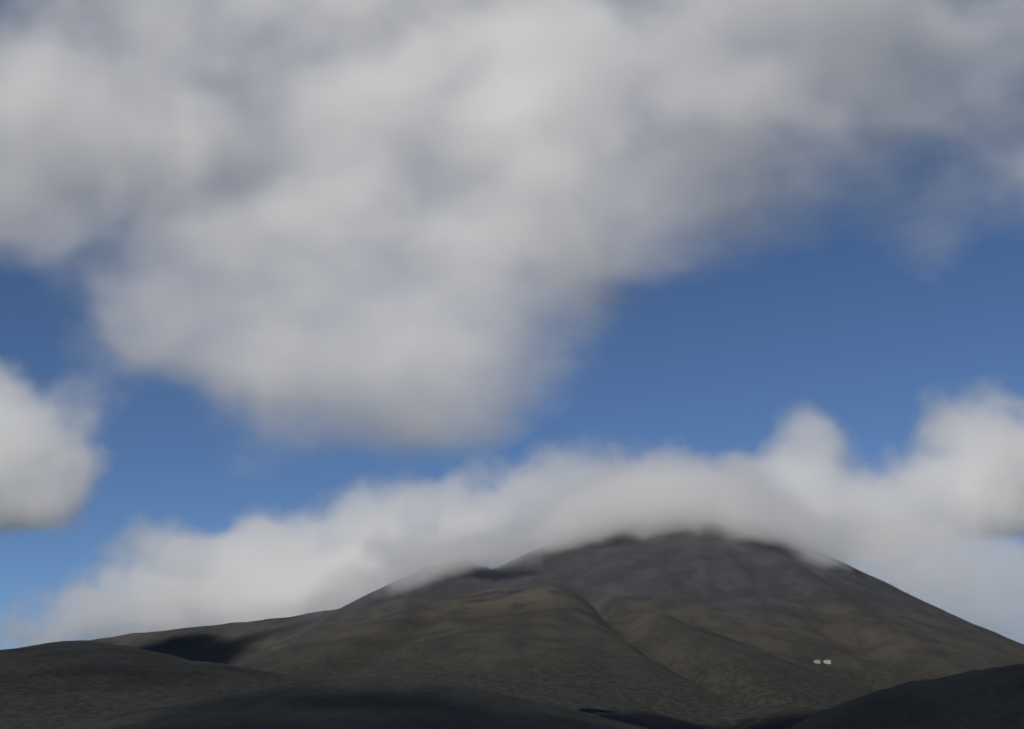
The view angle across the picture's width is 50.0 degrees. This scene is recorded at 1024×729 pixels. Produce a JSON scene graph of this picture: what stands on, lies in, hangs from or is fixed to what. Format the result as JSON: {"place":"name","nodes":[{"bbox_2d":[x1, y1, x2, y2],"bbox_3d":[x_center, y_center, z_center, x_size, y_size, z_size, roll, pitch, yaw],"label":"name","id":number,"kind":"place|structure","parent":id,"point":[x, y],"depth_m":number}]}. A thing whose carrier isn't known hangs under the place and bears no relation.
{"place":"outdoors","nodes":[
{"label":"outdoors","id":0,"kind":"place"},
{"bbox_2d":[0,640,307,728],"bbox_3d":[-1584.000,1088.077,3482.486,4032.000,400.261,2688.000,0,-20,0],"label":"hill","id":1,"kind":"structure","parent":0,"point":[52,685],"depth_m":2833.85},
{"bbox_2d":[55,675,646,728],"bbox_3d":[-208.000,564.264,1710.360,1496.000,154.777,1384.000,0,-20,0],"label":"hill","id":2,"kind":"structure","parent":0,"point":[360,702],"depth_m":1452.40},
{"bbox_2d":[0,0,1023,649],"label":"sky","id":3,"kind":"structure","parent":0,"point":[306,306]},
{"bbox_2d":[88,509,1023,728],"bbox_3d":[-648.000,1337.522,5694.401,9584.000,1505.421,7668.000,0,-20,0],"label":"mountain","id":4,"kind":"structure","parent":0,"point":[688,619],"depth_m":4432.90},
{"bbox_2d":[789,664,1023,728],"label":"hill","id":5,"kind":"structure","parent":0,"point":[991,698],"depth_m":804.77}
]}

